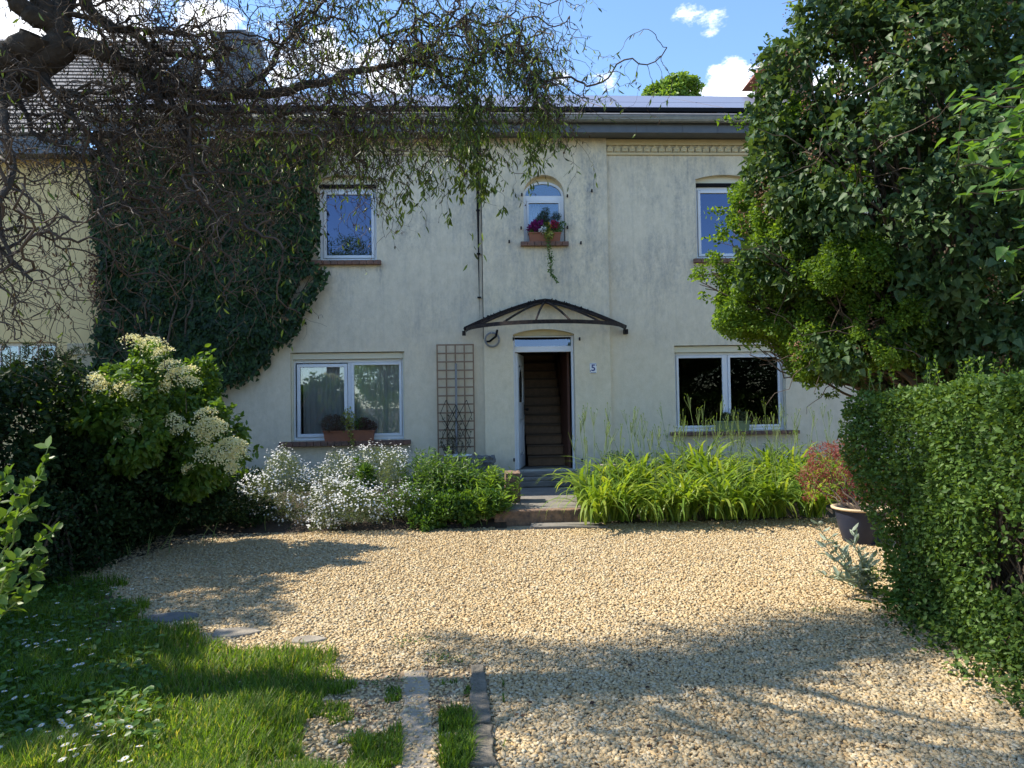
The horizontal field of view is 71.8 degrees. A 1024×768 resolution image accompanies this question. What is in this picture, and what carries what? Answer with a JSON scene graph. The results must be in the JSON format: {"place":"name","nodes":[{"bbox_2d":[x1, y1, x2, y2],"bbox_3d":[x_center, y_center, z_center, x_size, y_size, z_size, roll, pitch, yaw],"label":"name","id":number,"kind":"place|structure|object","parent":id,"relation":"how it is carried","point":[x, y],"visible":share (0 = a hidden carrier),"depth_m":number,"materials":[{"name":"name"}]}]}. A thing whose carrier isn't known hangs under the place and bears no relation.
{"place":"outdoors","nodes":[
{"label":"outdoors","id":0,"kind":"place"},
{"bbox_2d":[0,39,200,498],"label":"neighbouring house","id":1,"kind":"structure","parent":0,"point":[16,345],"depth_m":11.78,"materials":[{"name":"beige paint"}]},
{"bbox_2d":[0,343,53,366],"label":"window","id":2,"kind":"structure","parent":1,"relation":"in","point":[19,345],"depth_m":11.81,"materials":[{"name":"white plastic"}]},
{"bbox_2d":[81,240,104,318],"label":"dead vine","id":3,"kind":"object","parent":1,"relation":"attached to","point":[94,271],"visible":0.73,"depth_m":11.64,"materials":[{"name":"brown plant"}]},
{"bbox_2d":[8,533,268,596],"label":"hedge soil","id":4,"kind":"structure","parent":0,"point":[170,543],"depth_m":8.46,"materials":[{"name":"brown soil"}]},
{"bbox_2d":[0,338,92,414],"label":"yew bush","id":5,"kind":"object","parent":4,"relation":"on","point":[13,360],"visible":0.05,"depth_m":9.75,"materials":[{"name":"plant"}]},
{"bbox_2d":[0,350,134,579],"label":"laurel hedge","id":6,"kind":"object","parent":4,"relation":"on","point":[16,390],"visible":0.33,"depth_m":6.71,"materials":[{"name":"green plant"}]},
{"bbox_2d":[0,486,174,600],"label":"shaded border shrub","id":7,"kind":"object","parent":4,"relation":"on","point":[96,556],"visible":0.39,"depth_m":6.64,"materials":[{"name":"green plant"}]},
{"bbox_2d":[9,422,235,555],"bbox_3d":[-4.030,1.109,7.574,2.238,1.473,1.249,0,-2,-42],"label":"dark shrub","id":8,"kind":"object","parent":4,"relation":"on","point":[106,485],"visible":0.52,"depth_m":7.23,"materials":[{"name":"green plant"}]},
{"bbox_2d":[36,333,263,519],"bbox_3d":[-3.792,0.679,7.654,2.094,2.409,1.729,-1,-2,-3],"label":"elder bush","id":9,"kind":"object","parent":4,"relation":"on","point":[141,415],"visible":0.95,"depth_m":7.33,"materials":[{"name":"green plant"}]},
{"bbox_2d":[148,454,277,538],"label":"dark shrub","id":10,"kind":"object","parent":4,"relation":"on","point":[234,516],"visible":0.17,"depth_m":8.98,"materials":[{"name":"green plant"}]},
{"bbox_2d":[0,0,672,407],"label":"curly willow","id":11,"kind":"object","parent":4,"relation":"on","point":[32,62],"visible":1,"depth_m":4.76,"materials":[{"name":"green plant"}]},
{"bbox_2d":[0,558,511,767],"bbox_3d":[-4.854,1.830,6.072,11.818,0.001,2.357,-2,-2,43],"label":"lawn","id":12,"kind":"structure","parent":0,"point":[306,724],"depth_m":3.83,"materials":[{"name":"green plant"}]},
{"bbox_2d":[0,436,62,617],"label":"honeysuckle sprigs","id":13,"kind":"object","parent":12,"relation":"on","point":[9,572],"visible":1,"depth_m":2.77,"materials":[{"name":"green plant"}]},
{"bbox_2d":[0,568,166,751],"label":"ground cover leaves","id":14,"kind":"object","parent":12,"relation":"on","point":[58,711],"visible":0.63,"depth_m":4.09,"materials":[{"name":"green plant"}]},
{"bbox_2d":[154,478,506,535],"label":"flower bed soil","id":15,"kind":"structure","parent":0,"point":[271,526],"depth_m":9.07,"materials":[{"name":"brown soil"}]},
{"bbox_2d":[234,443,343,528],"bbox_3d":[-2.881,1.368,9.404,1.360,1.194,1.223,-1,-2,-3],"label":"white flower cushion","id":16,"kind":"object","parent":15,"relation":"on","point":[300,487],"visible":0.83,"depth_m":9.26,"materials":[{"name":"grey plant"}]},
{"bbox_2d":[342,456,378,514],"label":"leafy perennial","id":17,"kind":"object","parent":15,"relation":"on","point":[367,469],"visible":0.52,"depth_m":9.39,"materials":[{"name":"green plant"}]},
{"bbox_2d":[306,470,423,531],"bbox_3d":[-1.838,1.503,9.098,1.539,0.840,0.994,-1,-2,-3],"label":"white flower cushion","id":18,"kind":"object","parent":15,"relation":"on","point":[348,501],"visible":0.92,"depth_m":8.91,"materials":[{"name":"grey plant"}]},
{"bbox_2d":[322,442,410,502],"bbox_3d":[-1.912,1.239,9.972,1.628,0.934,1.046,-2,-2,33],"label":"white flower cushion","id":19,"kind":"object","parent":15,"relation":"on","point":[389,457],"visible":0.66,"depth_m":9.86,"materials":[{"name":"grey plant"}]},
{"bbox_2d":[377,446,470,524],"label":"leafy perennial","id":20,"kind":"object","parent":15,"relation":"on","point":[425,484],"visible":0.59,"depth_m":9.45,"materials":[{"name":"green plant"}]},
{"bbox_2d":[455,363,457,453],"bbox_3d":[-0.941,0.453,11.950,0.047,1.600,0.038,-1,-2,-3],"label":"grey pole","id":21,"kind":"object","parent":15,"relation":"on","point":[456,428],"visible":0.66,"depth_m":11.94,"materials":[{"name":"grey plastic"}]},
{"bbox_2d":[406,486,507,531],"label":"leafy perennial","id":22,"kind":"object","parent":15,"relation":"on","point":[449,504],"visible":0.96,"depth_m":8.91,"materials":[{"name":"green plant"}]},
{"bbox_2d":[420,447,503,494],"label":"leafy perennial","id":23,"kind":"object","parent":15,"relation":"on","point":[461,483],"visible":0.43,"depth_m":9.64,"materials":[{"name":"green plant"}]},
{"bbox_2d":[468,455,495,481],"bbox_3d":[-0.502,1.472,11.535,0.488,0.636,0.410,-1,-2,-3],"label":"flat rock","id":24,"kind":"object","parent":15,"relation":"on","point":[490,460],"visible":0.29,"depth_m":11.38,"materials":[{"name":"grey stone"}]},
{"bbox_2d":[460,465,522,519],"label":"leafy perennial","id":25,"kind":"object","parent":15,"relation":"on","point":[477,494],"visible":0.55,"depth_m":9.29,"materials":[{"name":"green plant"}]},
{"bbox_2d":[0,0,1013,261],"label":"sky","id":26,"kind":"structure","parent":0,"point":[716,41],"materials":[{"name":"blue"}]},
{"bbox_2d":[9,517,1023,767],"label":"gravel yard","id":27,"kind":"structure","parent":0,"point":[516,528],"depth_m":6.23,"materials":[{"name":"beige gravel"}]},
{"bbox_2d":[148,612,197,622],"bbox_3d":[-2.572,1.774,5.350,0.388,0.035,0.238,-1,-2,-3],"label":"flat stone","id":28,"kind":"object","parent":27,"relation":"on","point":[171,616],"visible":0.52,"depth_m":5.34,"materials":[{"name":"grey stone"}]},
{"bbox_2d":[212,627,261,638],"bbox_3d":[-1.931,1.754,4.968,0.343,0.035,0.202,-1,-2,-3],"label":"flat stone","id":29,"kind":"object","parent":27,"relation":"on","point":[233,632],"visible":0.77,"depth_m":4.95,"materials":[{"name":"stone"}]},
{"bbox_2d":[291,635,327,643],"bbox_3d":[-1.369,1.740,4.794,0.238,0.035,0.142,-1,-2,-3],"label":"flat stone","id":30,"kind":"object","parent":27,"relation":"on","point":[308,638],"visible":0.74,"depth_m":4.78,"materials":[{"name":"stone"}]},
{"bbox_2d":[402,670,430,712],"bbox_3d":[-0.533,1.711,3.936,0.158,0.023,0.582,-1,-2,-7],"label":"edging stone","id":31,"kind":"object","parent":27,"relation":"on","point":[410,685],"visible":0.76,"depth_m":3.92,"materials":[{"name":"grey stone"}]},
{"bbox_2d":[399,712,435,767],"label":"edging stone","id":32,"kind":"object","parent":27,"relation":"on","point":[416,724],"visible":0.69,"depth_m":3.37,"materials":[{"name":"grey stone"}]},
{"bbox_2d":[343,666,501,767],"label":"dirt strip","id":33,"kind":"object","parent":27,"relation":"on","point":[430,671],"visible":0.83,"depth_m":3.87,"materials":[{"name":"beige gravel"}]},
{"bbox_2d":[470,664,486,690],"bbox_3d":[-0.193,1.700,4.062,0.096,0.040,0.405,-1,-2,-3],"label":"edging stone","id":34,"kind":"object","parent":33,"relation":"on","point":[478,679],"visible":0.68,"depth_m":4.03,"materials":[{"name":"grey stone"}]},
{"bbox_2d":[469,690,490,724],"bbox_3d":[-0.167,1.688,3.671,0.112,0.043,0.394,-1,-2,-3],"label":"edging stone","id":35,"kind":"object","parent":27,"relation":"on","point":[479,699],"visible":0.73,"depth_m":3.66,"materials":[{"name":"grey stone"}]},
{"bbox_2d":[469,724,496,767],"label":"edging stone","id":36,"kind":"object","parent":27,"relation":"on","point":[484,753],"visible":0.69,"depth_m":3.22,"materials":[{"name":"grey stone"}]},
{"bbox_2d":[202,518,837,749],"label":"gravel weeds","id":37,"kind":"object","parent":27,"relation":"on","point":[377,680],"visible":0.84,"depth_m":4.33,"materials":[{"name":"green plant"}]},
{"bbox_2d":[137,541,925,748],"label":"fallen leaves","id":38,"kind":"object","parent":27,"relation":"on","point":[694,689],"visible":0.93,"depth_m":3.84,"materials":[{"name":"brown plant"}]},
{"bbox_2d":[494,508,582,525],"bbox_3d":[0.343,1.742,9.248,1.150,0.210,0.150,-1,-2,-3],"label":"kerb step","id":39,"kind":"object","parent":27,"relation":"on","point":[519,517],"visible":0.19,"depth_m":9.18,"materials":[{"name":"stone"}]},
{"bbox_2d":[509,487,587,519],"bbox_3d":[0.431,1.777,10.489,1.188,0.204,2.302,-1,-2,-3],"label":"landing","id":40,"kind":"object","parent":27,"relation":"on","point":[534,498],"visible":0.29,"depth_m":10.29,"materials":[{"name":"grey stone"}]},
{"bbox_2d":[504,470,520,502],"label":"pier","id":41,"kind":"structure","parent":40,"relation":"on","point":[515,473],"depth_m":9.90,"materials":[{"name":"stone"}]},
{"bbox_2d":[520,476,577,486],"bbox_3d":[0.566,1.624,11.767,1.104,0.152,0.207,-1,-2,-3],"label":"doorstep","id":42,"kind":"object","parent":40,"relation":"on","point":[547,481],"visible":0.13,"depth_m":11.67,"materials":[{"name":"grey stone"}]},
{"bbox_2d":[530,520,607,528],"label":"paving slab","id":43,"kind":"structure","parent":27,"relation":"on","point":[563,525],"depth_m":8.92,"materials":[{"name":"grey stone"}]},
{"bbox_2d":[687,1,955,411],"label":"privet bush","id":44,"kind":"object","parent":27,"relation":"on","point":[735,319],"visible":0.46,"depth_m":6.33,"materials":[{"name":"green plant"}]},
{"bbox_2d":[810,519,880,592],"bbox_3d":[2.699,1.391,5.662,0.701,0.638,0.352,0,-2,-30],"label":"silver campion","id":45,"kind":"object","parent":27,"relation":"on","point":[850,572],"visible":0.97,"depth_m":5.67,"materials":[{"name":"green plant"}]},
{"bbox_2d":[830,502,887,545],"bbox_3d":[3.836,1.544,7.775,0.602,0.400,0.602,-1,-2,-3],"label":"flower pot","id":46,"kind":"object","parent":27,"relation":"on","point":[848,519],"visible":0.64,"depth_m":7.60,"materials":[{"name":"ceramic"}]},
{"bbox_2d":[794,438,899,515],"bbox_3d":[3.981,1.103,8.206,1.440,1.029,0.722,0,-2,-19],"label":"japanese maple","id":47,"kind":"object","parent":46,"relation":"in","point":[846,492],"visible":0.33,"depth_m":8.08,"materials":[{"name":"red plant"}]},
{"bbox_2d":[719,0,1023,552],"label":"lilac tree","id":48,"kind":"object","parent":27,"relation":"on","point":[948,232],"visible":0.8,"depth_m":5.78,"materials":[{"name":"green plant"}]},
{"bbox_2d":[837,354,1023,678],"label":"clipped hedge","id":49,"kind":"object","parent":27,"relation":"on","point":[954,542],"visible":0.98,"depth_m":4.41,"materials":[{"name":"green plant"}]},
{"bbox_2d":[842,560,1023,716],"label":"hedge foot weeds","id":50,"kind":"object","parent":27,"relation":"on","point":[893,600],"visible":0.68,"depth_m":4.35,"materials":[{"name":"green plant"}]},
{"bbox_2d":[934,55,1023,302],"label":"overhanging dogwood","id":51,"kind":"object","parent":27,"relation":"on","point":[1008,168],"visible":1,"depth_m":3.99,"materials":[{"name":"green plant"}]},
{"bbox_2d":[574,471,940,523],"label":"flower bed soil","id":52,"kind":"structure","parent":0,"point":[830,513],"depth_m":9.38,"materials":[{"name":"brown soil"}]},
{"bbox_2d":[542,403,629,505],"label":"daylily clump","id":53,"kind":"object","parent":52,"relation":"on","point":[585,461],"visible":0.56,"depth_m":9.74,"materials":[{"name":"green plant"}]},
{"bbox_2d":[539,420,650,524],"bbox_3d":[1.074,1.078,9.002,1.459,1.384,1.381,0,-2,-24],"label":"daylily clump","id":54,"kind":"object","parent":52,"relation":"on","point":[592,507],"visible":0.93,"depth_m":8.87,"materials":[{"name":"green plant"}]},
{"bbox_2d":[565,402,663,495],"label":"daylily clump","id":55,"kind":"object","parent":52,"relation":"on","point":[628,470],"visible":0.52,"depth_m":9.71,"materials":[{"name":"green plant"}]},
{"bbox_2d":[558,423,670,521],"bbox_3d":[1.417,1.133,9.081,1.494,1.268,1.369,0,-2,-26],"label":"daylily clump","id":56,"kind":"object","parent":52,"relation":"on","point":[617,513],"visible":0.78,"depth_m":8.96,"materials":[{"name":"green plant"}]},
{"bbox_2d":[600,450,638,467],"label":"leafy perennial","id":57,"kind":"object","parent":52,"relation":"on","point":[617,453],"visible":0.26,"depth_m":10.83,"materials":[{"name":"green plant"}]},
{"bbox_2d":[605,406,678,476],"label":"daylily clump","id":58,"kind":"object","parent":52,"relation":"on","point":[648,457],"visible":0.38,"depth_m":10.64,"materials":[{"name":"green plant"}]},
{"bbox_2d":[595,407,695,500],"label":"daylily clump","id":59,"kind":"object","parent":52,"relation":"on","point":[644,462],"visible":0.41,"depth_m":9.80,"materials":[{"name":"green plant"}]},
{"bbox_2d":[618,422,706,525],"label":"daylily clump","id":60,"kind":"object","parent":52,"relation":"on","point":[657,502],"visible":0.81,"depth_m":8.94,"materials":[{"name":"green plant"}]},
{"bbox_2d":[639,403,712,480],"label":"daylily clump","id":61,"kind":"object","parent":52,"relation":"on","point":[667,460],"visible":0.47,"depth_m":10.59,"materials":[{"name":"green plant"}]},
{"bbox_2d":[653,421,714,495],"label":"daylily clump","id":62,"kind":"object","parent":52,"relation":"on","point":[685,431],"visible":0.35,"depth_m":9.83,"materials":[{"name":"green plant"}]},
{"bbox_2d":[629,414,739,522],"bbox_3d":[2.158,1.034,9.057,1.519,1.441,1.438,-1,-2,16],"label":"daylily clump","id":63,"kind":"object","parent":52,"relation":"on","point":[679,507],"visible":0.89,"depth_m":8.90,"materials":[{"name":"green plant"}]},
{"bbox_2d":[652,394,747,478],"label":"daylily clump","id":64,"kind":"object","parent":52,"relation":"on","point":[701,452],"visible":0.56,"depth_m":10.49,"materials":[{"name":"green plant"}]},
{"bbox_2d":[658,396,767,501],"bbox_3d":[2.781,0.899,9.842,1.488,1.492,1.572,0,-2,-15],"label":"daylily clump","id":65,"kind":"object","parent":52,"relation":"on","point":[707,465],"visible":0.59,"depth_m":9.71,"materials":[{"name":"green plant"}]},
{"bbox_2d":[666,412,797,520],"bbox_3d":[2.632,1.054,9.148,1.639,1.391,1.502,0,-2,-38],"label":"daylily clump","id":66,"kind":"object","parent":52,"relation":"on","point":[727,509],"visible":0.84,"depth_m":8.99,"materials":[{"name":"green plant"}]},
{"bbox_2d":[709,408,768,473],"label":"daylily clump","id":67,"kind":"object","parent":52,"relation":"on","point":[727,420],"visible":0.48,"depth_m":10.64,"materials":[{"name":"green plant"}]},
{"bbox_2d":[698,431,791,519],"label":"daylily clump","id":68,"kind":"object","parent":52,"relation":"on","point":[750,510],"visible":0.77,"depth_m":9.08,"materials":[{"name":"green plant"}]},
{"bbox_2d":[707,419,792,493],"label":"daylily clump","id":69,"kind":"object","parent":52,"relation":"on","point":[746,480],"visible":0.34,"depth_m":9.83,"materials":[{"name":"green plant"}]},
{"bbox_2d":[719,419,821,522],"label":"daylily clump","id":70,"kind":"object","parent":52,"relation":"on","point":[773,488],"visible":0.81,"depth_m":9.07,"materials":[{"name":"green plant"}]},
{"bbox_2d":[725,402,817,477],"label":"daylily clump","id":71,"kind":"object","parent":52,"relation":"on","point":[766,457],"visible":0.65,"depth_m":10.55,"materials":[{"name":"green plant"}]},
{"bbox_2d":[732,405,823,492],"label":"daylily clump","id":72,"kind":"object","parent":52,"relation":"on","point":[777,467],"visible":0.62,"depth_m":9.89,"materials":[{"name":"green plant"}]},
{"bbox_2d":[754,403,837,477],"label":"daylily clump","id":73,"kind":"object","parent":52,"relation":"on","point":[803,460],"visible":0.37,"depth_m":10.66,"materials":[{"name":"green plant"}]},
{"bbox_2d":[755,431,849,517],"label":"daylily clump","id":74,"kind":"object","parent":52,"relation":"on","point":[813,508],"visible":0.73,"depth_m":9.04,"materials":[{"name":"green plant"}]},
{"bbox_2d":[762,415,849,497],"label":"daylily clump","id":75,"kind":"object","parent":52,"relation":"on","point":[801,467],"visible":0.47,"depth_m":9.80,"materials":[{"name":"green plant"}]},
{"bbox_2d":[790,403,846,470],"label":"daylily clump","id":76,"kind":"object","parent":52,"relation":"on","point":[833,463],"visible":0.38,"depth_m":10.69,"materials":[{"name":"green plant"}]},
{"bbox_2d":[788,419,859,498],"bbox_3d":[4.482,1.050,10.025,1.350,1.145,1.236,-1,-2,-11],"label":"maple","id":77,"kind":"object","parent":52,"relation":"on","point":[835,466],"visible":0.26,"depth_m":9.90,"materials":[{"name":"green plant"}]},
{"label":"ground","id":78,"kind":"structure","parent":0,"visible":0},
{"bbox_2d":[84,29,947,487],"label":"house","id":79,"kind":"structure","parent":78,"relation":"on","point":[614,323],"depth_m":12.16,"materials":[{"name":"beige paint"}]},
{"bbox_2d":[87,139,330,409],"bbox_3d":[-5.030,-1.777,11.870,3.973,4.579,0.646,-1,-2,-3],"label":"ivy","id":80,"kind":"object","parent":79,"relation":"attached to","point":[195,330],"visible":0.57,"depth_m":11.71,"materials":[{"name":"green plant"}]},
{"bbox_2d":[309,177,380,264],"bbox_3d":[-2.843,-2.798,12.118,1.197,1.560,0.310,-1,-2,-3],"label":"window","id":81,"kind":"structure","parent":79,"relation":"in","point":[329,255],"depth_m":12.18,"materials":[{"name":"glass"}]},
{"bbox_2d":[279,352,410,446],"bbox_3d":[-2.820,0.256,12.033,2.182,1.570,0.343,-1,-2,-3],"label":"window","id":82,"kind":"structure","parent":79,"relation":"in","point":[373,384],"depth_m":12.15,"materials":[{"name":"white plastic"}]},
{"bbox_2d":[323,430,375,441],"bbox_3d":[-2.740,0.871,11.914,0.854,0.180,0.170,-1,-2,-3],"label":"planter","id":83,"kind":"object","parent":79,"relation":"on","point":[361,435],"visible":0.98,"depth_m":11.85,"materials":[{"name":"ceramic"}]},
{"bbox_2d":[321,414,346,434],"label":"heather","id":84,"kind":"object","parent":83,"relation":"in","point":[334,424],"visible":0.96,"depth_m":11.85,"materials":[{"name":"brown"}]},
{"bbox_2d":[340,406,355,450],"bbox_3d":[-2.747,0.750,11.880,0.279,0.765,0.298,-1,-2,-3],"label":"variegated euonymus","id":85,"kind":"object","parent":83,"relation":"in","point":[349,422],"visible":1,"depth_m":11.85,"materials":[{"name":"green plant"}]},
{"bbox_2d":[355,417,377,430],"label":"thyme tuft","id":86,"kind":"object","parent":83,"relation":"in","point":[367,422],"visible":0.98,"depth_m":11.89,"materials":[{"name":"brown"}]},
{"bbox_2d":[436,344,474,457],"bbox_3d":[-0.952,0.315,11.994,0.636,1.985,0.028,-1,-2,-3],"label":"trellis","id":87,"kind":"object","parent":79,"relation":"attached to","point":[446,387],"visible":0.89,"depth_m":11.99,"materials":[{"name":"brown wood"}]},
{"bbox_2d":[515,353,528,469],"bbox_3d":[0.192,0.480,12.636,0.133,2.012,0.860,-1,-2,8],"label":"door","id":88,"kind":"structure","parent":79,"relation":"in","point":[519,359],"depth_m":12.50,"materials":[{"name":"white plastic"}]},
{"bbox_2d":[528,232,560,241],"bbox_3d":[0.560,-2.507,12.120,0.564,0.163,0.150,-1,-2,-3],"label":"planter","id":89,"kind":"object","parent":79,"relation":"on","point":[536,236],"visible":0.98,"depth_m":12.06,"materials":[{"name":"ceramic"}]},
{"bbox_2d":[525,219,543,231],"bbox_3d":[0.412,-2.705,12.099,0.336,0.236,0.262,0,-2,-31],"label":"purple petunia","id":90,"kind":"object","parent":89,"relation":"in","point":[533,224],"visible":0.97,"depth_m":12.04,"materials":[{"name":"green plant"}]},
{"bbox_2d":[527,221,565,234],"bbox_3d":[0.595,-2.655,12.118,0.671,0.292,0.250,-1,-2,-3],"label":"petunia greenery","id":91,"kind":"object","parent":89,"relation":"in","point":[556,230],"visible":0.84,"depth_m":12.08,"materials":[{"name":"green plant"}]},
{"bbox_2d":[535,206,561,227],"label":"flowers","id":92,"kind":"object","parent":91,"relation":"on","point":[544,212],"visible":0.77,"depth_m":12.15,"materials":[{"name":"green plant"}]},
{"bbox_2d":[543,230,558,283],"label":"trailing ivy","id":93,"kind":"object","parent":89,"relation":"hanging from","point":[549,234],"visible":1,"depth_m":11.99,"materials":[{"name":"green plant"}]},
{"bbox_2d":[550,220,559,231],"bbox_3d":[0.736,-2.717,12.118,0.179,0.194,0.192,-1,-2,-3],"label":"crimson petunia","id":94,"kind":"object","parent":89,"relation":"in","point":[552,222],"visible":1,"depth_m":12.08,"materials":[{"name":"red plant"}]},
{"bbox_2d":[520,177,568,246],"bbox_3d":[0.539,-2.984,12.307,0.821,1.260,0.480,-1,-2,-3],"label":"window","id":95,"kind":"structure","parent":79,"relation":"in","point":[530,212],"depth_m":12.28,"materials":[{"name":"white plastic"}]},
{"bbox_2d":[560,352,570,467],"bbox_3d":[0.991,0.455,13.208,0.040,2.110,1.100,-1,-2,-3],"label":"inner door","id":96,"kind":"structure","parent":79,"relation":"in","point":[564,356],"depth_m":12.96,"materials":[{"name":"brown wood"}]},
{"bbox_2d":[693,177,743,262],"bbox_3d":[3.729,-2.893,12.449,1.166,1.567,0.310,-1,-2,-3],"label":"window","id":97,"kind":"structure","parent":79,"relation":"in","point":[711,192],"depth_m":12.51,"materials":[{"name":"glass"}]},
{"bbox_2d":[715,421,750,431],"bbox_3d":[3.821,0.727,12.245,0.576,0.180,0.170,-1,-2,-3],"label":"planter","id":98,"kind":"object","parent":79,"relation":"on","point":[742,426],"visible":0.82,"depth_m":12.18,"materials":[{"name":"green plastic"}]},
{"bbox_2d":[721,409,749,422],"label":"dark pansies","id":99,"kind":"object","parent":98,"relation":"in","point":[741,417],"visible":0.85,"depth_m":12.20,"materials":[{"name":"green plant"}]},
{"bbox_2d":[670,345,799,435],"bbox_3d":[3.844,0.106,12.353,2.244,1.547,0.310,-1,-2,-3],"label":"window","id":100,"kind":"structure","parent":79,"relation":"in","point":[707,374],"depth_m":12.42,"materials":[{"name":"white plastic"}]},
{"bbox_2d":[641,67,705,95],"bbox_3d":[8.041,-6.421,34.675,3.387,17.618,3.154,-1,-2,-3],"label":"distant tree","id":101,"kind":"object","parent":78,"relation":"on","point":[684,83],"visible":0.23,"depth_m":34.19,"materials":[{"name":"green plant"}]},
{"bbox_3d":[-0.895,1.516,11.683,0.300,0.509,0.240,-1,-2,-3],"label":"grey block","id":102,"kind":"object","parent":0,"visible":0},
{"bbox_2d":[444,454,471,460],"bbox_3d":[-0.890,1.214,11.692,0.470,0.085,0.470,-1,-2,-3],"label":"planter","id":103,"kind":"object","parent":102,"relation":"on","point":[467,455],"visible":0.51,"depth_m":11.58,"materials":[{"name":"grey stone"}]},
{"bbox_2d":[439,410,471,455],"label":"climbing plant","id":104,"kind":"object","parent":103,"relation":"in","point":[452,448],"visible":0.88,"depth_m":11.88,"materials":[{"name":"green plant"}]},
{"bbox_2d":[440,400,471,454],"bbox_3d":[-0.943,0.757,11.922,0.543,0.984,0.014,-1,-2,-3],"label":"plant lattice","id":105,"kind":"object","parent":103,"relation":"in","point":[457,422],"visible":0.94,"depth_m":11.92,"materials":[{"name":"black metal"}]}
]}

